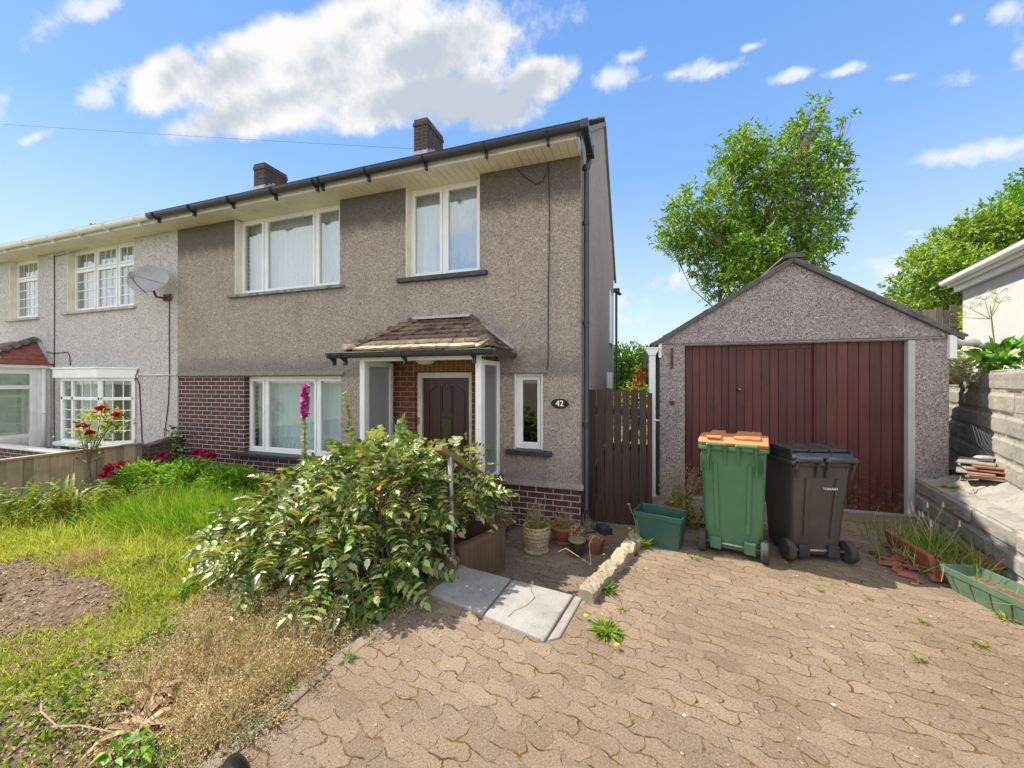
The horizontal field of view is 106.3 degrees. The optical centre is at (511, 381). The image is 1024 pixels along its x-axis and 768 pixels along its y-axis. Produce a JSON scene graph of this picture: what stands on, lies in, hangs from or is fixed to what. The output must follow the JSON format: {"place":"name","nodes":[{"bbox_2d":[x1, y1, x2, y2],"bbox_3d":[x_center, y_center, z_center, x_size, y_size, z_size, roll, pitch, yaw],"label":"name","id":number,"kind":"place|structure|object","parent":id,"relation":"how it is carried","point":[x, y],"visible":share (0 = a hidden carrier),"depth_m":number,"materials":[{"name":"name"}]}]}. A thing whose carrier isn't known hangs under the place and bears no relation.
{"place":"outdoors","nodes":[
{"label":"outdoors","id":0,"kind":"place"},
{"bbox_2d":[0,480,302,580],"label":"wild grass","id":1,"kind":"structure","parent":0,"point":[148,534],"depth_m":4.00,"materials":[{"name":"plant"}]},
{"bbox_2d":[0,483,517,767],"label":"garden soil","id":2,"kind":"structure","parent":0,"point":[73,611],"depth_m":2.67,"materials":[{"name":"soil"}]},
{"bbox_2d":[0,471,64,512],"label":"strap leaf plant","id":3,"kind":"object","parent":2,"relation":"on","point":[23,497],"visible":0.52,"depth_m":5.09,"materials":[{"name":"green plant"}]},
{"bbox_2d":[1,472,130,522],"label":"strap leaf plant","id":4,"kind":"object","parent":2,"relation":"on","point":[75,493],"visible":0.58,"depth_m":4.92,"materials":[{"name":"green plant"}]},
{"bbox_2d":[0,442,143,506],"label":"boundary fence","id":5,"kind":"object","parent":2,"relation":"on","point":[17,472],"visible":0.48,"depth_m":5.64,"materials":[{"name":"wood"}]},
{"bbox_2d":[43,664,100,705],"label":"weed sprig","id":6,"kind":"object","parent":2,"relation":"on","point":[65,686],"visible":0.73,"depth_m":1.98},
{"bbox_2d":[27,542,123,577],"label":"dry grass tuft","id":7,"kind":"object","parent":2,"relation":"on","point":[81,560],"visible":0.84,"depth_m":3.51,"materials":[{"name":"plant"}]},
{"bbox_2d":[52,680,131,731],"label":"plant","id":8,"kind":"object","parent":2,"relation":"on","point":[82,696],"visible":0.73,"depth_m":1.91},
{"bbox_2d":[53,397,136,494],"bbox_3d":[-6.167,0.994,5.700,1.074,1.520,0.511,0,0,0],"label":"rose bush","id":9,"kind":"object","parent":2,"relation":"on","point":[91,433],"visible":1,"depth_m":5.71,"materials":[{"name":"green plant"}]},
{"bbox_2d":[40,569,207,732],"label":"dry stalks","id":10,"kind":"object","parent":2,"relation":"on","point":[89,717],"visible":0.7,"depth_m":1.80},
{"bbox_2d":[87,723,162,767],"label":"plant","id":11,"kind":"object","parent":2,"relation":"on","point":[103,759],"visible":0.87,"depth_m":1.63,"materials":[{"name":"green plant"}]},
{"bbox_2d":[73,699,185,767],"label":"withered plant","id":12,"kind":"object","parent":2,"relation":"on","point":[145,717],"visible":0.66,"depth_m":1.78,"materials":[{"name":"plant"}]},
{"bbox_2d":[97,453,177,493],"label":"peony plant","id":13,"kind":"object","parent":2,"relation":"on","point":[114,473],"visible":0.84,"depth_m":5.68,"materials":[{"name":"green plant"}]},
{"bbox_2d":[99,469,179,508],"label":"weed clump","id":14,"kind":"object","parent":2,"relation":"on","point":[157,486],"visible":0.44,"depth_m":5.07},
{"bbox_2d":[28,475,262,544],"bbox_3d":[-4.090,1.501,4.746,3.066,0.543,1.830,0,0,18],"label":"long grass clump","id":15,"kind":"object","parent":2,"relation":"on","point":[196,507],"visible":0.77,"depth_m":4.46,"materials":[{"name":"plant"}]},
{"bbox_2d":[108,673,195,722],"bbox_3d":[-1.832,1.612,1.975,0.277,0.078,0.351,0,0,18],"label":"withered plant","id":16,"kind":"object","parent":2,"relation":"on","point":[156,697],"visible":0.67,"depth_m":1.95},
{"bbox_2d":[129,645,174,682],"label":"weed sprig","id":17,"kind":"object","parent":2,"relation":"on","point":[147,657],"visible":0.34,"depth_m":2.16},
{"bbox_2d":[132,614,175,647],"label":"weed sprig","id":18,"kind":"object","parent":2,"relation":"on","point":[164,621],"visible":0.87,"depth_m":2.47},
{"bbox_2d":[142,435,180,466],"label":"party wall","id":19,"kind":"structure","parent":2,"relation":"on","point":[150,450],"depth_m":6.75,"materials":[{"name":"brick"}]},
{"bbox_2d":[140,733,199,767],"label":"withered plant","id":20,"kind":"object","parent":2,"relation":"on","point":[164,756],"visible":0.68,"depth_m":1.65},
{"bbox_2d":[146,448,226,493],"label":"peony plant","id":21,"kind":"object","parent":2,"relation":"on","point":[184,470],"visible":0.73,"depth_m":5.82,"materials":[{"name":"green plant"}]},
{"bbox_2d":[172,581,201,600],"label":"green leafy weed","id":22,"kind":"object","parent":2,"relation":"on","point":[185,586],"visible":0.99,"depth_m":3.07,"materials":[{"name":"green plant"}]},
{"bbox_2d":[3,568,382,767],"bbox_3d":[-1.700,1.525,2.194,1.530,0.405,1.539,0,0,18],"label":"dry grass","id":23,"kind":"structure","parent":2,"relation":"on","point":[218,612],"depth_m":2.08,"materials":[{"name":"plant"}]},
{"bbox_2d":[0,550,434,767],"bbox_3d":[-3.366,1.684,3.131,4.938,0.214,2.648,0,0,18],"label":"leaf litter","id":24,"kind":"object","parent":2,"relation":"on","point":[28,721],"visible":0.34,"depth_m":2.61,"materials":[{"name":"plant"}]},
{"bbox_2d":[0,489,443,767],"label":"weeds","id":25,"kind":"object","parent":2,"relation":"on","point":[46,735],"visible":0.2,"depth_m":2.14,"materials":[{"name":"plant"}]},
{"bbox_2d":[187,462,266,495],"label":"peony plant","id":26,"kind":"object","parent":2,"relation":"on","point":[236,474],"visible":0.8,"depth_m":5.67,"materials":[{"name":"green plant"}]},
{"bbox_2d":[0,477,468,711],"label":"lawn","id":27,"kind":"structure","parent":2,"relation":"on","point":[14,540],"depth_m":3.19,"materials":[{"name":"plant"}]},
{"bbox_2d":[0,482,52,525],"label":"weed clump","id":28,"kind":"object","parent":27,"relation":"on","point":[8,504],"visible":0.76,"depth_m":4.65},
{"bbox_2d":[11,477,96,527],"bbox_3d":[-5.579,1.458,4.729,0.676,0.522,1.032,0,0,-37],"label":"weed clump","id":29,"kind":"object","parent":27,"relation":"on","point":[37,509],"visible":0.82,"depth_m":4.66,"materials":[{"name":"plant"}]},
{"bbox_2d":[59,476,145,522],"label":"weed clump","id":30,"kind":"object","parent":27,"relation":"on","point":[103,491],"visible":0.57,"depth_m":4.82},
{"bbox_2d":[300,381,309,471],"bbox_3d":[-2.246,0.850,4.121,0.345,1.700,0.290,0,0,36],"label":"foxglove","id":31,"kind":"object","parent":2,"relation":"on","point":[305,401],"visible":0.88,"depth_m":4.13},
{"bbox_2d":[196,565,466,767],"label":"garden edging","id":32,"kind":"object","parent":2,"relation":"on","point":[214,761],"visible":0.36,"depth_m":2.00,"materials":[{"name":"concrete"}]},
{"bbox_2d":[177,572,449,767],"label":"edge debris","id":33,"kind":"object","parent":32,"relation":"on","point":[228,744],"visible":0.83,"depth_m":1.90,"materials":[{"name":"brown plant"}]},
{"bbox_2d":[176,413,518,641],"bbox_3d":[-1.518,1.084,3.592,2.918,1.601,2.339,0,0,18],"label":"mahonia bush","id":34,"kind":"object","parent":2,"relation":"on","point":[314,509],"visible":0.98,"depth_m":3.05,"materials":[{"name":"green plant"}]},
{"bbox_2d":[341,392,378,526],"bbox_3d":[-1.546,0.900,3.895,0.439,1.601,0.319,0,0,18],"label":"foxglove","id":35,"kind":"object","parent":2,"relation":"on","point":[346,406],"visible":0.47,"depth_m":3.92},
{"bbox_2d":[297,563,434,636],"bbox_3d":[-0.921,1.593,2.814,1.112,0.239,0.539,0,0,-40],"label":"ground ivy","id":36,"kind":"object","parent":2,"relation":"on","point":[392,604],"visible":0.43,"depth_m":2.71,"materials":[{"name":"green plant"}]},
{"bbox_2d":[0,0,1023,362],"label":"sky","id":37,"kind":"structure","parent":0,"point":[939,84],"materials":[{"name":"blue"}]},
{"bbox_2d":[498,444,646,596],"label":"garden path","id":38,"kind":"structure","parent":0,"point":[564,571],"depth_m":4.10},
{"bbox_2d":[366,509,504,584],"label":"retaining boards","id":39,"kind":"object","parent":38,"relation":"on","point":[480,546],"visible":0.41,"depth_m":3.69,"materials":[{"name":"wood"}]},
{"bbox_2d":[434,445,497,558],"bbox_3d":[-0.374,1.225,3.762,0.167,1.350,1.075,0,0,25],"label":"handrail","id":40,"kind":"object","parent":38,"relation":"on","point":[449,455],"visible":0.52,"depth_m":3.39,"materials":[{"name":"metal"}]},
{"bbox_2d":[521,497,550,555],"bbox_3d":[0.257,1.594,4.308,0.354,0.612,0.378,0,0,0],"label":"stone pot","id":41,"kind":"object","parent":38,"relation":"on","point":[536,535],"visible":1,"depth_m":4.21,"materials":[{"name":"stone"}]},
{"bbox_2d":[549,503,578,546],"bbox_3d":[0.606,1.656,4.505,0.350,0.488,0.361,0,0,18],"label":"terracotta bowl","id":42,"kind":"object","parent":38,"relation":"on","point":[560,527],"visible":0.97,"depth_m":4.43,"materials":[{"name":"ceramic"}]},
{"bbox_2d":[568,521,585,557],"bbox_3d":[0.712,1.717,4.207,0.199,0.366,0.204,0,0,18],"label":"glazed pot","id":43,"kind":"object","parent":38,"relation":"on","point":[577,545],"visible":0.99,"depth_m":4.15,"materials":[{"name":"green ceramic"}]},
{"bbox_2d":[578,509,595,542],"bbox_3d":[0.885,1.706,4.572,0.224,0.387,0.218,0,0,18],"label":"green pot","id":44,"kind":"object","parent":38,"relation":"on","point":[588,528],"visible":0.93,"depth_m":4.55,"materials":[{"name":"plastic"}]},
{"bbox_2d":[585,533,604,554],"bbox_3d":[0.925,1.809,4.277,0.223,0.182,0.223,0,0,18],"label":"terracotta pot","id":45,"kind":"object","parent":38,"relation":"on","point":[597,543],"visible":0.98,"depth_m":4.21,"materials":[{"name":"ceramic"}]},
{"bbox_2d":[578,571,612,603],"bbox_3d":[0.636,1.728,2.941,0.154,0.441,0.352,0,0,37],"label":"kerb stone","id":46,"kind":"object","parent":38,"relation":"on","point":[591,587],"visible":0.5,"depth_m":2.88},
{"bbox_2d":[596,523,611,535],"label":"gully block","id":47,"kind":"structure","parent":38,"relation":"on","point":[603,529],"depth_m":4.75,"materials":[{"name":"plastic"}]},
{"bbox_2d":[598,556,625,578],"bbox_3d":[0.837,1.728,3.224,0.148,0.445,0.330,0,0,37],"label":"kerb stone","id":48,"kind":"object","parent":38,"relation":"on","point":[613,566],"visible":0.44,"depth_m":3.19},
{"bbox_2d":[611,540,636,563],"bbox_3d":[1.039,1.727,3.514,0.152,0.441,0.366,0,0,34],"label":"kerb stone","id":49,"kind":"object","parent":38,"relation":"on","point":[627,549],"visible":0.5,"depth_m":3.46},
{"bbox_2d":[613,378,648,435],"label":"yellow shrub","id":50,"kind":"object","parent":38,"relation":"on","point":[630,387],"visible":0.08,"depth_m":11.79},
{"bbox_2d":[632,365,648,389],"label":"red flower spikes","id":51,"kind":"object","parent":50,"relation":"attached to","point":[642,380],"visible":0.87,"depth_m":11.00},
{"bbox_2d":[220,495,1023,767],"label":"driveway","id":52,"kind":"structure","parent":0,"point":[692,667],"depth_m":2.05,"materials":[{"name":"stone"}]},
{"bbox_2d":[221,753,250,767],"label":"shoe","id":53,"kind":"object","parent":52,"relation":"on","point":[236,760],"visible":1,"depth_m":1.54,"materials":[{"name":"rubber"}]},
{"bbox_2d":[430,566,510,615],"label":"paving slab","id":54,"kind":"structure","parent":52,"relation":"on","point":[478,592],"depth_m":2.91,"materials":[{"name":"concrete"}]},
{"bbox_2d":[484,580,572,641],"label":"paving slab","id":55,"kind":"structure","parent":52,"relation":"on","point":[532,611],"depth_m":2.66,"materials":[{"name":"concrete"}]},
{"bbox_2d":[547,596,581,641],"bbox_3d":[0.371,1.694,2.592,0.064,0.212,0.559,0,0,28],"label":"step edging","id":56,"kind":"object","parent":52,"relation":"on","point":[561,627],"visible":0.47,"depth_m":2.55,"materials":[{"name":"concrete"}]},
{"bbox_2d":[584,612,626,645],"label":"dandelion","id":57,"kind":"object","parent":52,"relation":"on","point":[603,625],"visible":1,"depth_m":2.45,"materials":[{"name":"green plant"}]},
{"bbox_2d":[624,504,656,547],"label":"tall weed","id":58,"kind":"object","parent":52,"relation":"on","point":[644,542],"visible":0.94,"depth_m":3.72,"materials":[{"name":"green plant"}]},
{"bbox_2d":[633,502,687,551],"bbox_3d":[1.475,1.440,3.809,0.458,0.320,0.319,0,0,34],"label":"planter box","id":59,"kind":"object","parent":52,"relation":"on","point":[663,527],"visible":1,"depth_m":3.71,"materials":[{"name":"green plastic"}]},
{"bbox_2d":[662,488,694,509],"bbox_3d":[1.815,1.373,4.155,0.350,0.454,0.286,0,0,18],"label":"terracotta pot","id":60,"kind":"object","parent":52,"relation":"on","point":[677,504],"visible":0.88,"depth_m":4.15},
{"bbox_2d":[349,554,1008,765],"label":"gravel bits","id":61,"kind":"object","parent":52,"relation":"on","point":[682,753],"visible":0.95,"depth_m":2.08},
{"bbox_2d":[656,462,703,509],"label":"dead shrub","id":62,"kind":"object","parent":52,"relation":"on","point":[679,485],"visible":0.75,"depth_m":4.53,"materials":[{"name":"brown plant"}]},
{"bbox_2d":[360,544,1023,763],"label":"paving debris","id":63,"kind":"object","parent":52,"relation":"on","point":[766,697],"visible":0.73,"depth_m":2.20,"materials":[{"name":"beige plant"}]},
{"bbox_2d":[686,504,704,529],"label":"thistle","id":64,"kind":"object","parent":52,"relation":"on","point":[689,522],"visible":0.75,"depth_m":4.18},
{"bbox_2d":[698,430,769,564],"bbox_3d":[2.135,1.050,3.689,0.562,1.100,0.698,0,0,33],"label":"wheelie bin","id":65,"kind":"object","parent":52,"relation":"on","point":[733,468],"visible":1,"depth_m":3.48,"materials":[{"name":"green plastic"}]},
{"bbox_2d":[765,442,858,563],"bbox_3d":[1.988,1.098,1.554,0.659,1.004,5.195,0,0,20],"label":"wheelie bin","id":66,"kind":"object","parent":52,"relation":"on","point":[805,488],"visible":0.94,"depth_m":3.40,"materials":[{"name":"grey plastic"}]},
{"bbox_2d":[643,252,989,517],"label":"garage","id":67,"kind":"structure","parent":52,"relation":"on","point":[792,347],"depth_m":4.81,"materials":[{"name":"concrete"}]},
{"bbox_2d":[685,345,735,495],"bbox_3d":[2.710,0.544,5.258,0.623,2.052,0.040,0,0,18],"label":"door leaf","id":68,"kind":"structure","parent":67,"relation":"in","point":[710,371],"depth_m":5.26,"materials":[{"name":"wood"}]},
{"bbox_2d":[736,349,812,500],"bbox_3d":[3.426,0.575,5.019,0.871,1.990,0.090,0,0,18],"label":"door leaf","id":69,"kind":"structure","parent":67,"relation":"in","point":[774,387],"depth_m":5.02,"materials":[{"name":"red metal"}]},
{"bbox_2d":[816,341,903,513],"bbox_3d":[4.253,0.554,4.722,0.873,2.073,0.040,0,0,18],"label":"door leaf","id":70,"kind":"structure","parent":67,"relation":"in","point":[860,385],"depth_m":4.68,"materials":[{"name":"wood"}]},
{"bbox_2d":[852,542,944,582],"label":"broken tiles","id":71,"kind":"object","parent":52,"relation":"on","point":[897,565],"visible":0.84,"depth_m":3.27,"materials":[{"name":"ceramic"}]},
{"bbox_2d":[849,500,1019,604],"bbox_3d":[3.626,1.475,3.327,1.611,0.776,1.189,0,0,-36],"label":"clump","id":72,"kind":"object","parent":52,"relation":"on","point":[929,553],"visible":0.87,"depth_m":3.29,"materials":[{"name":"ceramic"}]},
{"bbox_2d":[915,478,1023,584],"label":"block wall","id":73,"kind":"structure","parent":52,"relation":"on","point":[1000,529],"depth_m":3.40,"materials":[{"name":"concrete"}]},
{"bbox_2d":[938,475,1023,517],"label":"ledge","id":74,"kind":"object","parent":73,"relation":"on","point":[1007,495],"visible":0.77,"depth_m":3.67,"materials":[{"name":"concrete"}]},
{"bbox_2d":[963,473,1006,481],"bbox_3d":[4.883,0.980,3.984,0.260,0.024,0.380,0,0,45],"label":"roof tile","id":75,"kind":"object","parent":74,"relation":"on","point":[967,476],"visible":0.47,"depth_m":3.85,"materials":[{"name":"concrete"}]},
{"bbox_2d":[965,473,1004,479],"bbox_3d":[4.881,0.959,3.978,0.260,0.020,0.380,0,0,40],"label":"roof tile","id":76,"kind":"object","parent":75,"relation":"on","point":[998,476],"visible":0.24,"depth_m":3.85,"materials":[{"name":"ceramic"}]},
{"bbox_2d":[956,465,995,476],"bbox_3d":[4.875,0.938,4.042,0.380,0.028,0.260,0,0,-41],"label":"roof tile","id":77,"kind":"object","parent":76,"relation":"on","point":[959,469],"visible":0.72,"depth_m":3.96,"materials":[{"name":"concrete"}]},
{"bbox_2d":[965,468,1004,474],"bbox_3d":[4.934,0.916,4.006,0.380,0.033,0.260,0,0,-39],"label":"roof tile","id":78,"kind":"object","parent":77,"relation":"on","point":[996,472],"visible":0.42,"depth_m":3.88,"materials":[{"name":"ceramic"}]},
{"bbox_2d":[954,461,1001,471],"bbox_3d":[4.922,0.895,4.059,0.260,0.028,0.380,0,0,37],"label":"roof tile","id":79,"kind":"object","parent":78,"relation":"on","point":[965,466],"visible":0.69,"depth_m":3.98,"materials":[{"name":"concrete"}]},
{"bbox_2d":[970,464,1004,470],"bbox_3d":[4.956,0.875,3.996,0.260,0.025,0.380,0,0,39],"label":"roof tile","id":80,"kind":"object","parent":79,"relation":"on","point":[988,467],"visible":0.27,"depth_m":3.89,"materials":[{"name":"ceramic"}]},
{"bbox_2d":[956,456,995,466],"bbox_3d":[4.958,0.854,4.096,0.380,0.026,0.260,0,0,-37],"label":"roof tile","id":81,"kind":"object","parent":80,"relation":"on","point":[970,460],"visible":0.78,"depth_m":4.06,"materials":[{"name":"concrete"}]},
{"bbox_2d":[940,564,1023,625],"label":"planter box","id":82,"kind":"object","parent":52,"relation":"on","point":[990,588],"visible":0.94,"depth_m":2.77,"materials":[{"name":"plastic"}]},
{"bbox_2d":[613,424,646,444],"bbox_3d":[9.471,1.700,23.670,21.000,0.001,29.100,0,0,18],"label":"back garden","id":83,"kind":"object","parent":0,"point":[622,435],"depth_m":11.86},
{"bbox_2d":[614,339,648,424],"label":"hedge","id":84,"kind":"object","parent":83,"relation":"on","point":[626,369],"visible":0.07,"depth_m":15.17,"materials":[{"name":"green plant"}]},
{"bbox_2d":[646,88,867,306],"bbox_3d":[7.530,-3.652,12.241,6.196,10.554,3.816,0,0,18],"label":"ash tree","id":85,"kind":"object","parent":83,"relation":"on","point":[753,222],"visible":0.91,"depth_m":11.65,"materials":[{"name":"green plant"}]},
{"bbox_2d":[949,448,962,468],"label":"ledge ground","id":86,"kind":"structure","parent":0,"point":[954,456],"depth_m":5.02,"materials":[{"name":"concrete"}]},
{"bbox_2d":[952,469,963,474],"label":"raised ground","id":87,"kind":"structure","parent":0,"point":[954,472],"depth_m":5.83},
{"bbox_2d":[912,305,962,349],"bbox_3d":[10.087,-0.900,9.255,1.485,2.000,0.100,0,0,18],"label":"back fence","id":88,"kind":"object","parent":87,"relation":"on","point":[939,314],"visible":0.19,"depth_m":9.19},
{"bbox_2d":[876,197,1023,329],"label":"sycamore tree","id":89,"kind":"object","parent":87,"relation":"on","point":[952,254],"visible":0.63,"depth_m":14.82,"materials":[{"name":"green plant"}]},
{"bbox_2d":[949,346,994,387],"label":"variegated shrub","id":90,"kind":"object","parent":87,"relation":"on","point":[962,374],"visible":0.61,"depth_m":4.62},
{"bbox_2d":[939,239,1023,371],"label":"white side house","id":91,"kind":"structure","parent":87,"relation":"on","point":[1001,270],"depth_m":6.48,"materials":[{"name":"paint"}]},
{"bbox_2d":[949,288,1020,369],"bbox_3d":[5.412,-0.508,4.368,0.607,1.097,0.322,0,0,40],"label":"hogweed","id":92,"kind":"object","parent":87,"relation":"on","point":[992,345],"visible":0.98,"depth_m":4.34,"materials":[{"name":"green plant"}]},
{"bbox_2d":[949,368,1023,491],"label":"block wall","id":93,"kind":"structure","parent":87,"relation":"on","point":[990,404],"depth_m":4.05,"materials":[{"name":"concrete"}]},
{"bbox_2d":[963,335,1023,370],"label":"green leafy weed","id":94,"kind":"object","parent":93,"relation":"on","point":[1005,343],"visible":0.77,"depth_m":4.32,"materials":[{"name":"green plant"}]},
{"bbox_2d":[974,168,1023,245],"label":"lime tree","id":95,"kind":"object","parent":87,"relation":"on","point":[1016,193],"visible":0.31,"depth_m":17.62,"materials":[{"name":"green plant"}]},
{"label":"ground","id":96,"kind":"structure","parent":0,"visible":0},
{"bbox_2d":[0,162,309,449],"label":"attached neighbour house","id":97,"kind":"structure","parent":96,"relation":"on","point":[82,323],"depth_m":7.89,"materials":[{"name":"white concrete"}]},
{"bbox_2d":[4,256,38,321],"bbox_3d":[-11.085,-2.086,8.851,1.330,1.412,0.344,0,0,18],"label":"window","id":98,"kind":"structure","parent":97,"relation":"in","point":[16,279],"depth_m":8.96,"materials":[{"name":"white plastic"}]},
{"bbox_2d":[50,365,138,449],"bbox_3d":[-8.337,0.795,7.593,2.235,2.210,0.453,0,0,18],"label":"bay window","id":99,"kind":"structure","parent":97,"relation":"in","point":[96,381],"depth_m":7.45,"materials":[{"name":"white plastic"}]},
{"bbox_2d":[61,238,135,314],"bbox_3d":[-8.414,-2.106,7.961,2.440,1.372,0.344,0,0,18],"label":"window","id":100,"kind":"structure","parent":97,"relation":"in","point":[104,271],"depth_m":8.05,"materials":[{"name":"white plastic"}]},
{"bbox_2d":[125,265,171,435],"bbox_3d":[-6.455,-0.274,6.824,0.586,3.650,0.654,0,0,35],"label":"satellite dish","id":101,"kind":"object","parent":97,"relation":"attached to","point":[148,278],"visible":0.98,"depth_m":6.91,"materials":[{"name":"metal"}]},
{"bbox_2d":[145,116,621,533],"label":"semi detached house","id":102,"kind":"structure","parent":96,"relation":"on","point":[438,291],"depth_m":5.58,"materials":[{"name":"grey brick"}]},
{"bbox_2d":[163,425,188,467],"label":"ivy","id":103,"kind":"object","parent":102,"relation":"attached to","point":[174,434],"visible":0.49,"depth_m":6.88,"materials":[{"name":"green plant"}]},
{"bbox_2d":[226,200,344,298],"bbox_3d":[-3.691,-2.114,6.382,2.460,1.357,0.354,0,0,18],"label":"window","id":104,"kind":"structure","parent":102,"relation":"in","point":[298,254],"depth_m":6.52,"materials":[{"name":"white plastic"}]},
{"bbox_2d":[231,376,340,460],"bbox_3d":[-3.614,0.585,6.345,2.370,1.350,0.374,0,0,18],"label":"window","id":105,"kind":"structure","parent":102,"relation":"in","point":[279,399],"depth_m":6.51,"materials":[{"name":"white plastic"}]},
{"bbox_2d":[396,174,487,283],"bbox_3d":[-0.950,-2.106,5.468,1.400,1.372,0.354,0,0,18],"label":"window","id":106,"kind":"structure","parent":102,"relation":"in","point":[446,245],"depth_m":5.56,"materials":[{"name":"white plastic"}]},
{"bbox_2d":[424,378,468,504],"bbox_3d":[-0.944,0.851,5.531,0.746,1.798,0.073,0,0,18],"label":"front door","id":107,"kind":"structure","parent":102,"relation":"in","point":[446,400],"depth_m":5.52,"materials":[{"name":"brown wood"}]},
{"bbox_2d":[505,373,551,456],"bbox_3d":[0.297,0.400,5.177,0.610,1.200,0.630,0,0,18],"label":"window","id":108,"kind":"structure","parent":102,"relation":"in","point":[528,386],"depth_m":5.03,"materials":[{"name":"white plastic"}]},
{"bbox_2d":[609,291,613,345],"bbox_3d":[2.449,-1.525,9.435,0.060,1.250,0.850,0,0,18],"label":"side window","id":109,"kind":"structure","parent":102,"relation":"in","point":[610,295],"depth_m":9.12,"materials":[{"name":"white plastic"}]},
{"bbox_2d":[589,389,651,523],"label":"side gate","id":110,"kind":"structure","parent":102,"relation":"attached to","point":[605,472],"depth_m":5.10,"materials":[{"name":"wood"}]},
{"label":"neighbour garden","id":111,"kind":"structure","parent":0,"visible":0},
{"bbox_2d":[0,443,70,458],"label":"garden wall","id":112,"kind":"structure","parent":111,"relation":"on","point":[9,451],"depth_m":7.27,"materials":[{"name":"white brick"}]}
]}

